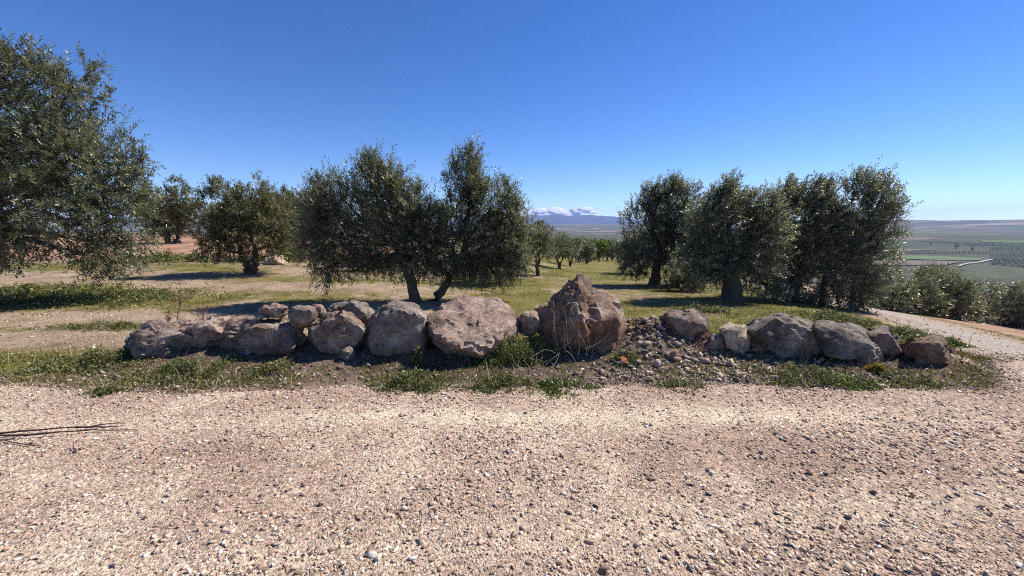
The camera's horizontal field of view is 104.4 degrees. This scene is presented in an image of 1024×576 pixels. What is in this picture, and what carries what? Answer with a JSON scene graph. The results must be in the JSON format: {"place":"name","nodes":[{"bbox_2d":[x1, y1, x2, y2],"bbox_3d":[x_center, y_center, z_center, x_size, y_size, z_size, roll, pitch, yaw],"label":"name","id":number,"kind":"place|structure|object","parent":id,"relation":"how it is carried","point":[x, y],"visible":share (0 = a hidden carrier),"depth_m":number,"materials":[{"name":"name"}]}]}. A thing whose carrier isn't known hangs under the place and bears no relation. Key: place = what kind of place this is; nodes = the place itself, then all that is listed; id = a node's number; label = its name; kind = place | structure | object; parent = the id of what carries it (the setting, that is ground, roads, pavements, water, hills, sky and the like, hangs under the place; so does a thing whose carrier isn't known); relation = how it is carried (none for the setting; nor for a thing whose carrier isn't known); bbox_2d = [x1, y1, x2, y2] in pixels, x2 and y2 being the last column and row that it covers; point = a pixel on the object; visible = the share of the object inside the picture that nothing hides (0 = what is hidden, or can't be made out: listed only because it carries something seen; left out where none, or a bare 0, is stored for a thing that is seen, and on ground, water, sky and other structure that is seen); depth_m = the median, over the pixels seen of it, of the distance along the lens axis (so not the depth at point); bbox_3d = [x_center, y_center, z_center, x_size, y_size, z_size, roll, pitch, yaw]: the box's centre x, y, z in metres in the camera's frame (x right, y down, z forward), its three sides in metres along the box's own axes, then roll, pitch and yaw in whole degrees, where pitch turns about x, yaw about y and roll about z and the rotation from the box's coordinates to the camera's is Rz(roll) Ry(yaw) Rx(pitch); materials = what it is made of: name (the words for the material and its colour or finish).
{"place":"outdoors","nodes":[
{"label":"outdoors","id":0,"kind":"place"},
{"bbox_2d":[0,361,1023,575],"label":"road","id":1,"kind":"structure","parent":0,"point":[636,480],"depth_m":2.46,"materials":[{"name":"gravel"}]},
{"bbox_2d":[0,439,41,446],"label":"twig","id":2,"kind":"object","parent":1,"relation":"on","point":[18,443],"visible":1,"depth_m":2.89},
{"bbox_2d":[0,423,121,433],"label":"cut branch","id":3,"kind":"object","parent":1,"relation":"on","point":[92,426],"visible":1,"depth_m":3.07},
{"bbox_2d":[0,429,136,435],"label":"cut branch","id":4,"kind":"object","parent":1,"relation":"on","point":[58,432],"visible":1,"depth_m":3.01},
{"bbox_2d":[68,372,137,400],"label":"weed clump","id":5,"kind":"object","parent":1,"relation":"on","point":[102,390],"visible":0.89,"depth_m":3.75,"materials":[{"name":"green plant"}]},
{"bbox_2d":[357,366,476,396],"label":"weed clump","id":6,"kind":"object","parent":1,"relation":"on","point":[398,379],"visible":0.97,"depth_m":3.93,"materials":[{"name":"green plant"}]},
{"bbox_2d":[445,356,545,396],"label":"weed clump","id":7,"kind":"object","parent":1,"relation":"on","point":[494,382],"visible":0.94,"depth_m":3.93,"materials":[{"name":"green plant"}]},
{"bbox_2d":[642,367,712,399],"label":"weed clump","id":8,"kind":"object","parent":1,"relation":"on","point":[675,384],"visible":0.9,"depth_m":3.94,"materials":[{"name":"green plant"}]},
{"bbox_2d":[0,217,1023,395],"bbox_3d":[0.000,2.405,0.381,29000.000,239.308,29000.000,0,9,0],"label":"ground","id":9,"kind":"structure","parent":0,"point":[965,231],"depth_m":7.94,"materials":[{"name":"plant"}]},
{"bbox_2d":[9,315,155,335],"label":"weed clump","id":10,"kind":"object","parent":9,"relation":"on","point":[115,324],"visible":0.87,"depth_m":6.21,"materials":[{"name":"green plant"}]},
{"bbox_2d":[0,28,171,288],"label":"olive tree","id":11,"kind":"object","parent":9,"relation":"on","point":[42,181],"visible":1,"depth_m":8.07,"materials":[{"name":"green plant"}]},
{"bbox_2d":[0,339,178,382],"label":"weed clump","id":12,"kind":"object","parent":9,"relation":"on","point":[45,365],"visible":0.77,"depth_m":4.48,"materials":[{"name":"green plant"}]},
{"bbox_2d":[19,345,195,382],"bbox_3d":[-4.642,0.750,4.625,1.902,0.306,1.199,0,9,0],"label":"weed clump","id":13,"kind":"object","parent":9,"relation":"on","point":[105,356],"visible":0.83,"depth_m":4.49,"materials":[{"name":"green plant"}]},
{"bbox_2d":[0,280,224,314],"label":"weed clump","id":14,"kind":"object","parent":9,"relation":"on","point":[28,288],"visible":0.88,"depth_m":9.07,"materials":[{"name":"green plant"}]},
{"bbox_2d":[3,283,255,316],"bbox_3d":[-8.270,0.101,8.864,5.635,0.294,4.161,0,9,0],"label":"weed clump","id":15,"kind":"object","parent":9,"relation":"on","point":[141,294],"visible":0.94,"depth_m":8.53,"materials":[{"name":"green plant"}]},
{"bbox_2d":[123,196,172,239],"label":"olive tree","id":16,"kind":"object","parent":9,"relation":"on","point":[145,219],"visible":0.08,"depth_m":29.48,"materials":[{"name":"green plant"}]},
{"bbox_2d":[122,320,192,359],"bbox_3d":[-4.463,0.715,5.072,1.479,0.643,0.682,7,11,37],"label":"boulder","id":17,"kind":"object","parent":9,"relation":"on","point":[158,338],"visible":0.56,"depth_m":4.68,"materials":[{"name":"stone"}]},
{"bbox_2d":[35,248,287,266],"bbox_3d":[-14.057,-1.369,16.517,11.657,0.645,4.021,0,9,0],"label":"weed clump","id":18,"kind":"object","parent":9,"relation":"on","point":[181,258],"visible":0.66,"depth_m":16.27,"materials":[{"name":"green plant"}]},
{"bbox_2d":[158,307,178,322],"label":"dead sapling","id":19,"kind":"object","parent":9,"relation":"on","point":[168,318],"visible":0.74,"depth_m":6.05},
{"bbox_2d":[136,174,204,242],"bbox_3d":[-22.762,-5.243,26.547,4.477,4.718,2.802,0,9,0],"label":"olive tree","id":20,"kind":"object","parent":9,"relation":"on","point":[178,212],"visible":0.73,"depth_m":26.20,"materials":[{"name":"green plant"}]},
{"bbox_2d":[161,202,197,233],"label":"olive tree","id":21,"kind":"object","parent":9,"relation":"on","point":[180,219],"visible":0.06,"depth_m":40.65,"materials":[{"name":"green plant"}]},
{"bbox_2d":[168,293,192,320],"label":"dead sapling","id":22,"kind":"object","parent":9,"relation":"on","point":[179,301],"visible":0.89,"depth_m":6.04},
{"bbox_2d":[100,343,269,393],"bbox_3d":[-3.438,0.809,4.264,1.774,0.293,1.319,0,9,0],"label":"weed clump","id":23,"kind":"object","parent":9,"relation":"on","point":[171,366],"visible":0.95,"depth_m":4.22,"materials":[{"name":"green plant"}]},
{"bbox_2d":[173,316,230,347],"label":"boulder","id":24,"kind":"object","parent":9,"relation":"on","point":[208,331],"visible":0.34,"depth_m":4.80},
{"bbox_2d":[189,305,214,319],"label":"dead sapling","id":25,"kind":"object","parent":9,"relation":"on","point":[202,316],"visible":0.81,"depth_m":6.04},
{"bbox_2d":[195,202,228,226],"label":"olive tree","id":26,"kind":"object","parent":9,"relation":"on","point":[215,207],"visible":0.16,"depth_m":38.23,"materials":[{"name":"green plant"}]},
{"bbox_2d":[185,169,304,273],"bbox_3d":[-8.547,-2.049,12.757,3.670,3.512,2.480,0,9,0],"label":"olive tree","id":27,"kind":"object","parent":9,"relation":"on","point":[251,228],"visible":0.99,"depth_m":12.57,"materials":[{"name":"green plant"}]},
{"bbox_2d":[217,317,306,355],"bbox_3d":[-3.187,0.664,4.965,1.236,0.634,0.693,0,9,0],"label":"boulder","id":28,"kind":"object","parent":9,"relation":"on","point":[280,336],"visible":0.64,"depth_m":4.69,"materials":[{"name":"stone"}]},
{"bbox_2d":[246,314,266,319],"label":"stone","id":29,"kind":"object","parent":28,"relation":"on","point":[256,317],"visible":0.9,"depth_m":4.79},
{"bbox_2d":[257,302,288,318],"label":"stone","id":30,"kind":"object","parent":28,"relation":"on","point":[275,310],"visible":0.98,"depth_m":4.79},
{"bbox_2d":[288,305,317,329],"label":"stone","id":31,"kind":"object","parent":28,"relation":"on","point":[301,316],"visible":1,"depth_m":4.66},
{"bbox_2d":[216,352,321,387],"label":"weed clump","id":32,"kind":"object","parent":9,"relation":"on","point":[268,367],"visible":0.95,"depth_m":4.27,"materials":[{"name":"green plant"}]},
{"bbox_2d":[264,254,287,264],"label":"boulder","id":33,"kind":"object","parent":9,"relation":"on","point":[272,262],"visible":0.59,"depth_m":15.34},
{"bbox_2d":[253,176,311,254],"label":"olive tree","id":34,"kind":"object","parent":9,"relation":"on","point":[289,195],"visible":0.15,"depth_m":16.93,"materials":[{"name":"green plant"}]},
{"bbox_2d":[230,241,340,263],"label":"weed clump","id":35,"kind":"object","parent":9,"relation":"on","point":[295,258],"visible":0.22,"depth_m":16.36,"materials":[{"name":"green plant"}]},
{"bbox_2d":[307,310,366,354],"bbox_3d":[-2.141,0.604,4.918,0.806,0.749,0.632,0,9,0],"label":"boulder","id":36,"kind":"object","parent":9,"relation":"on","point":[335,332],"visible":0.8,"depth_m":4.65,"materials":[{"name":"stone"}]},
{"bbox_2d":[312,304,325,317],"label":"stone","id":37,"kind":"object","parent":36,"relation":"on","point":[320,308],"visible":0.45,"depth_m":4.88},
{"bbox_2d":[338,346,355,361],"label":"stone","id":38,"kind":"object","parent":9,"relation":"on","point":[346,354],"visible":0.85,"depth_m":4.57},
{"bbox_2d":[326,300,374,325],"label":"boulder","id":39,"kind":"object","parent":9,"relation":"on","point":[363,312],"visible":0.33,"depth_m":5.09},
{"bbox_2d":[284,138,460,303],"bbox_3d":[-2.815,-1.284,8.212,3.710,3.522,1.903,0,9,0],"label":"olive tree","id":40,"kind":"object","parent":9,"relation":"on","point":[411,214],"visible":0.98,"depth_m":7.98,"materials":[{"name":"green plant"}]},
{"bbox_2d":[364,301,429,356],"bbox_3d":[-1.422,0.562,4.885,0.844,0.815,0.691,0,9,0],"label":"boulder","id":41,"kind":"object","parent":9,"relation":"on","point":[396,328],"visible":0.76,"depth_m":4.60,"materials":[{"name":"stone"}]},
{"bbox_2d":[365,200,433,244],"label":"olive tree","id":42,"kind":"object","parent":9,"relation":"on","point":[388,220],"visible":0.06,"depth_m":15.32,"materials":[{"name":"green plant"}]},
{"bbox_2d":[405,343,433,368],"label":"weed clump","id":43,"kind":"object","parent":9,"relation":"on","point":[415,360],"visible":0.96,"depth_m":4.42,"materials":[{"name":"green plant"}]},
{"bbox_2d":[432,200,455,233],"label":"olive tree","id":44,"kind":"object","parent":9,"relation":"on","point":[444,211],"visible":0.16,"depth_m":39.86,"materials":[{"name":"green plant"}]},
{"bbox_2d":[428,294,518,358],"bbox_3d":[-0.462,0.596,4.851,1.095,0.915,1.004,0,9,0],"label":"boulder","id":45,"kind":"object","parent":9,"relation":"on","point":[465,325],"visible":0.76,"depth_m":4.64,"materials":[{"name":"stone"}]},
{"bbox_2d":[427,314,432,338],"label":"stone","id":46,"kind":"object","parent":45,"relation":"on","point":[430,316],"visible":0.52,"depth_m":4.72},
{"bbox_2d":[423,129,539,300],"bbox_3d":[-0.677,-1.368,8.408,2.632,3.784,1.554,0,9,0],"label":"olive tree","id":47,"kind":"object","parent":9,"relation":"on","point":[474,189],"visible":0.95,"depth_m":8.21,"materials":[{"name":"green plant"}]},
{"bbox_2d":[469,227,541,283],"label":"olive tree","id":48,"kind":"object","parent":9,"relation":"on","point":[506,255],"visible":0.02,"depth_m":11.47,"materials":[{"name":"green plant"}]},
{"bbox_2d":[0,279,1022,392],"bbox_3d":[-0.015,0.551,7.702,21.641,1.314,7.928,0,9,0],"label":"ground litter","id":49,"kind":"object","parent":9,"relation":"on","point":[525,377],"visible":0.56,"depth_m":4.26,"materials":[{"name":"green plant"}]},
{"bbox_2d":[468,329,561,373],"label":"weed clump","id":50,"kind":"object","parent":9,"relation":"on","point":[503,350],"visible":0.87,"depth_m":4.51,"materials":[{"name":"green plant"}]},
{"bbox_2d":[505,286,549,316],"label":"dry grass tuft","id":51,"kind":"object","parent":9,"relation":"on","point":[528,301],"visible":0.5,"depth_m":6.34,"materials":[{"name":"plant"}]},
{"bbox_2d":[517,310,540,336],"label":"stone","id":52,"kind":"object","parent":9,"relation":"on","point":[529,324],"visible":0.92,"depth_m":4.91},
{"bbox_2d":[526,219,549,238],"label":"olive tree","id":53,"kind":"object","parent":9,"relation":"on","point":[540,222],"visible":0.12,"depth_m":39.60,"materials":[{"name":"green plant"}]},
{"bbox_2d":[507,333,575,366],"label":"weed clump","id":54,"kind":"object","parent":9,"relation":"on","point":[538,343],"visible":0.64,"depth_m":4.74,"materials":[{"name":"green plant"}]},
{"bbox_2d":[522,219,561,275],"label":"olive tree","id":55,"kind":"object","parent":9,"relation":"on","point":[543,241],"visible":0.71,"depth_m":14.73,"materials":[{"name":"green plant"}]},
{"bbox_2d":[512,350,579,374],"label":"dry grass tuft","id":56,"kind":"object","parent":9,"relation":"on","point":[539,363],"visible":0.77,"depth_m":4.28,"materials":[{"name":"plant"}]},
{"bbox_2d":[543,230,581,268],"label":"olive tree","id":57,"kind":"object","parent":9,"relation":"on","point":[567,250],"visible":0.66,"depth_m":21.21,"materials":[{"name":"green plant"}]},
{"bbox_2d":[513,364,612,407],"bbox_3d":[0.510,0.884,3.822,1.029,0.288,0.756,0,9,0],"label":"weed clump","id":58,"kind":"object","parent":9,"relation":"on","point":[553,386],"visible":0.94,"depth_m":3.90,"materials":[{"name":"green plant"}]},
{"bbox_2d":[560,235,583,265],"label":"olive tree","id":59,"kind":"object","parent":9,"relation":"on","point":[576,239],"visible":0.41,"depth_m":27.80,"materials":[{"name":"green plant"}]},
{"bbox_2d":[534,273,626,352],"bbox_3d":[0.854,0.413,4.968,1.150,1.202,0.930,0,9,0],"label":"boulder","id":60,"kind":"object","parent":9,"relation":"on","point":[603,311],"visible":0.81,"depth_m":4.70,"materials":[{"name":"stone"}]},
{"bbox_2d":[551,302,610,354],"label":"dry grass tuft","id":61,"kind":"object","parent":9,"relation":"on","point":[572,336],"visible":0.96,"depth_m":4.57,"materials":[{"name":"plant"}]},
{"bbox_2d":[576,240,596,263],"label":"olive tree","id":62,"kind":"object","parent":9,"relation":"on","point":[586,250],"visible":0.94,"depth_m":41.25,"materials":[{"name":"green plant"}]},
{"bbox_2d":[582,248,597,262],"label":"olive tree","id":63,"kind":"object","parent":9,"relation":"on","point":[589,256],"visible":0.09,"depth_m":47.64,"materials":[{"name":"green plant"}]},
{"bbox_2d":[583,236,598,260],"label":"olive tree","id":64,"kind":"object","parent":9,"relation":"on","point":[587,239],"visible":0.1,"depth_m":59.28,"materials":[{"name":"green plant"}]},
{"bbox_2d":[592,237,612,261],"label":"olive tree","id":65,"kind":"object","parent":9,"relation":"on","point":[601,244],"visible":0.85,"depth_m":56.32,"materials":[{"name":"green plant"}]},
{"bbox_2d":[601,237,615,260],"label":"olive tree","id":66,"kind":"object","parent":9,"relation":"on","point":[612,241],"visible":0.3,"depth_m":65.67,"materials":[{"name":"green plant"}]},
{"bbox_2d":[608,240,623,260],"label":"olive tree","id":67,"kind":"object","parent":9,"relation":"on","point":[612,249],"visible":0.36,"depth_m":59.65,"materials":[{"name":"green plant"}]},
{"bbox_2d":[596,346,647,371],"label":"weed clump","id":68,"kind":"object","parent":9,"relation":"on","point":[631,361],"visible":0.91,"depth_m":4.51,"materials":[{"name":"green plant"}]},
{"bbox_2d":[620,356,627,363],"bbox_3d":[1.266,0.809,4.464,0.115,0.015,0.065,29,57,14],"label":"tile shard","id":69,"kind":"object","parent":9,"relation":"on","point":[623,358],"visible":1,"depth_m":4.46,"materials":[{"name":"ceramic"}]},
{"bbox_2d":[617,223,652,273],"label":"olive tree","id":70,"kind":"object","parent":9,"relation":"on","point":[636,234],"visible":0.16,"depth_m":19.50,"materials":[{"name":"green plant"}]},
{"bbox_2d":[610,167,721,286],"bbox_3d":[4.804,-1.750,12.229,3.541,3.837,2.120,0,9,0],"label":"olive tree","id":71,"kind":"object","parent":9,"relation":"on","point":[660,209],"visible":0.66,"depth_m":11.91,"materials":[{"name":"green plant"}]},
{"bbox_2d":[605,314,761,371],"bbox_3d":[2.007,0.578,5.008,1.988,0.478,1.494,0,9,0],"label":"rubble heap","id":72,"kind":"object","parent":9,"relation":"on","point":[668,354],"visible":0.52,"depth_m":4.70,"materials":[{"name":"stone"}]},
{"bbox_2d":[663,308,709,338],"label":"boulder","id":73,"kind":"object","parent":9,"relation":"on","point":[691,322],"visible":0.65,"depth_m":4.82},
{"bbox_2d":[657,242,716,292],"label":"olive tree","id":74,"kind":"object","parent":9,"relation":"on","point":[678,282],"visible":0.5,"depth_m":10.61,"materials":[{"name":"green plant"}]},
{"bbox_2d":[670,328,717,352],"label":"weed clump","id":75,"kind":"object","parent":9,"relation":"on","point":[704,335],"visible":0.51,"depth_m":4.84,"materials":[{"name":"plant"}]},
{"bbox_2d":[646,300,752,318],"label":"weed clump","id":76,"kind":"object","parent":9,"relation":"on","point":[706,308],"visible":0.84,"depth_m":7.52,"materials":[{"name":"green plant"}]},
{"bbox_2d":[706,333,725,349],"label":"stone","id":77,"kind":"object","parent":9,"relation":"on","point":[714,340],"visible":0.62,"depth_m":4.69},
{"bbox_2d":[665,167,804,302],"bbox_3d":[5.002,-0.930,8.971,2.901,3.508,1.633,0,9,0],"label":"olive tree","id":78,"kind":"object","parent":9,"relation":"on","point":[756,232],"visible":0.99,"depth_m":8.72,"materials":[{"name":"green plant"}]},
{"bbox_2d":[719,322,751,353],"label":"boulder","id":79,"kind":"object","parent":9,"relation":"on","point":[736,337],"visible":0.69,"depth_m":4.64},
{"bbox_2d":[751,341,763,351],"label":"boulder","id":80,"kind":"object","parent":9,"relation":"on","point":[758,346],"visible":0.09,"depth_m":4.74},
{"bbox_2d":[746,312,822,357],"bbox_3d":[3.489,0.627,4.918,1.374,0.677,0.743,0,9,0],"label":"boulder","id":81,"kind":"object","parent":9,"relation":"on","point":[782,335],"visible":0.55,"depth_m":4.60,"materials":[{"name":"stone"}]},
{"bbox_2d":[560,240,1023,315],"bbox_3d":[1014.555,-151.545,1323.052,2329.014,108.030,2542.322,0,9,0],"label":"distant orchard","id":82,"kind":"object","parent":9,"relation":"on","point":[999,259],"visible":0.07,"depth_m":1370.42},
{"bbox_2d":[731,353,881,394],"bbox_3d":[2.997,0.843,4.077,1.877,0.286,1.223,0,9,0],"label":"weed clump","id":83,"kind":"object","parent":9,"relation":"on","point":[814,371],"visible":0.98,"depth_m":4.09,"materials":[{"name":"green plant"}]},
{"bbox_2d":[748,154,924,313],"bbox_3d":[7.768,-1.105,9.778,4.027,4.277,1.829,0,9,0],"label":"olive tree","id":84,"kind":"object","parent":9,"relation":"on","point":[835,234],"visible":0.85,"depth_m":9.43,"materials":[{"name":"green plant"}]},
{"bbox_2d":[753,306,933,334],"bbox_3d":[5.649,0.515,7.104,2.342,0.423,2.391,-6,11,-31],"label":"weed clump","id":85,"kind":"object","parent":9,"relation":"on","point":[831,315],"visible":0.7,"depth_m":6.99,"materials":[{"name":"green plant"}]},
{"bbox_2d":[812,320,884,363],"bbox_3d":[4.104,0.694,4.804,1.392,0.661,0.608,-5,11,-31],"label":"boulder","id":86,"kind":"object","parent":9,"relation":"on","point":[844,340],"visible":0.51,"depth_m":4.49,"materials":[{"name":"stone"}]},
{"bbox_2d":[806,361,898,391],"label":"weed clump","id":87,"kind":"object","parent":9,"relation":"on","point":[846,378],"visible":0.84,"depth_m":3.98,"materials":[{"name":"green plant"}]},
{"bbox_2d":[861,357,891,375],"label":"weed clump","id":88,"kind":"object","parent":9,"relation":"on","point":[877,366],"visible":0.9,"depth_m":4.29,"materials":[{"name":"yellow plant"}]},
{"bbox_2d":[866,325,902,356],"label":"boulder","id":89,"kind":"object","parent":9,"relation":"on","point":[886,339],"visible":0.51,"depth_m":4.62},
{"bbox_2d":[869,266,923,313],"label":"olive tree","id":90,"kind":"object","parent":9,"relation":"on","point":[900,299],"visible":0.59,"depth_m":12.64,"materials":[{"name":"green plant"}]},
{"bbox_2d":[865,324,942,339],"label":"weed clump","id":91,"kind":"object","parent":9,"relation":"on","point":[912,332],"visible":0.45,"depth_m":6.17,"materials":[{"name":"green plant"}]},
{"bbox_2d":[831,360,981,393],"bbox_3d":[4.078,0.852,4.094,1.184,0.276,1.125,0,9,0],"label":"weed clump","id":92,"kind":"object","parent":9,"relation":"on","point":[899,381],"visible":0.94,"depth_m":4.06,"materials":[{"name":"green plant"}]},
{"bbox_2d":[892,267,956,319],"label":"olive tree","id":93,"kind":"object","parent":9,"relation":"on","point":[928,288],"visible":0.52,"depth_m":13.15,"materials":[{"name":"green plant"}]},
{"bbox_2d":[899,335,953,364],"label":"boulder","id":94,"kind":"object","parent":9,"relation":"on","point":[933,350],"visible":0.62,"depth_m":4.50,"materials":[{"name":"stone"}]},
{"bbox_2d":[906,255,963,282],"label":"olive tree","id":95,"kind":"object","parent":9,"relation":"on","point":[921,271],"visible":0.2,"depth_m":17.90,"materials":[{"name":"green plant"}]},
{"bbox_2d":[916,266,1000,325],"bbox_3d":[15.265,0.609,13.853,2.448,2.854,1.782,0,9,0],"label":"olive tree","id":96,"kind":"object","parent":9,"relation":"on","point":[953,288],"visible":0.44,"depth_m":13.53,"materials":[{"name":"green plant"}]},
{"bbox_2d":[961,277,1006,323],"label":"olive tree","id":97,"kind":"object","parent":9,"relation":"on","point":[994,287],"visible":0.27,"depth_m":15.62,"materials":[{"name":"green plant"}]},
{"bbox_2d":[975,280,1023,329],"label":"olive tree","id":98,"kind":"object","parent":9,"relation":"on","point":[1013,317],"visible":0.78,"depth_m":14.42,"materials":[{"name":"green plant"}]},
{"bbox_2d":[0,261,1023,390],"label":"grass","id":99,"kind":"structure","parent":0,"point":[973,357],"depth_m":4.61,"materials":[{"name":"plant"}]},
{"bbox_2d":[0,0,1023,223],"label":"sky","id":100,"kind":"structure","parent":0,"point":[585,102],"materials":[{"name":"blue"}]},
{"bbox_2d":[453,207,597,218],"bbox_3d":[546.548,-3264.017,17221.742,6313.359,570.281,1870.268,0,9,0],"label":"cloud","id":101,"kind":"structure","parent":0,"point":[575,211],"depth_m":16937.24,"materials":[{"name":"white"}]},
{"bbox_2d":[448,215,642,224],"bbox_3d":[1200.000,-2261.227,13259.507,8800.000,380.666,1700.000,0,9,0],"label":"mountain","id":102,"kind":"structure","parent":0,"point":[565,219],"depth_m":12720.88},
{"bbox_2d":[741,281,1023,366],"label":"side track","id":103,"kind":"structure","parent":0,"point":[995,347],"depth_m":7.16,"materials":[{"name":"gravel"}]},
{"bbox_2d":[917,328,987,352],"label":"weed clump","id":104,"kind":"object","parent":103,"relation":"on","point":[954,342],"visible":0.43,"depth_m":5.61,"materials":[{"name":"green plant"}]},
{"bbox_2d":[887,249,924,250],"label":"stubble field","id":105,"kind":"structure","parent":0,"point":[910,249],"depth_m":1562.91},
{"bbox_2d":[855,255,982,259],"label":"crop field","id":106,"kind":"structure","parent":0,"point":[932,257],"depth_m":1251.36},
{"bbox_2d":[872,260,966,264],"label":"fallow field","id":107,"kind":"structure","parent":0,"point":[915,262],"depth_m":1066.84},
{"bbox_2d":[980,240,1023,242],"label":"crop field","id":108,"kind":"structure","parent":0,"point":[1013,241],"depth_m":1692.03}
]}

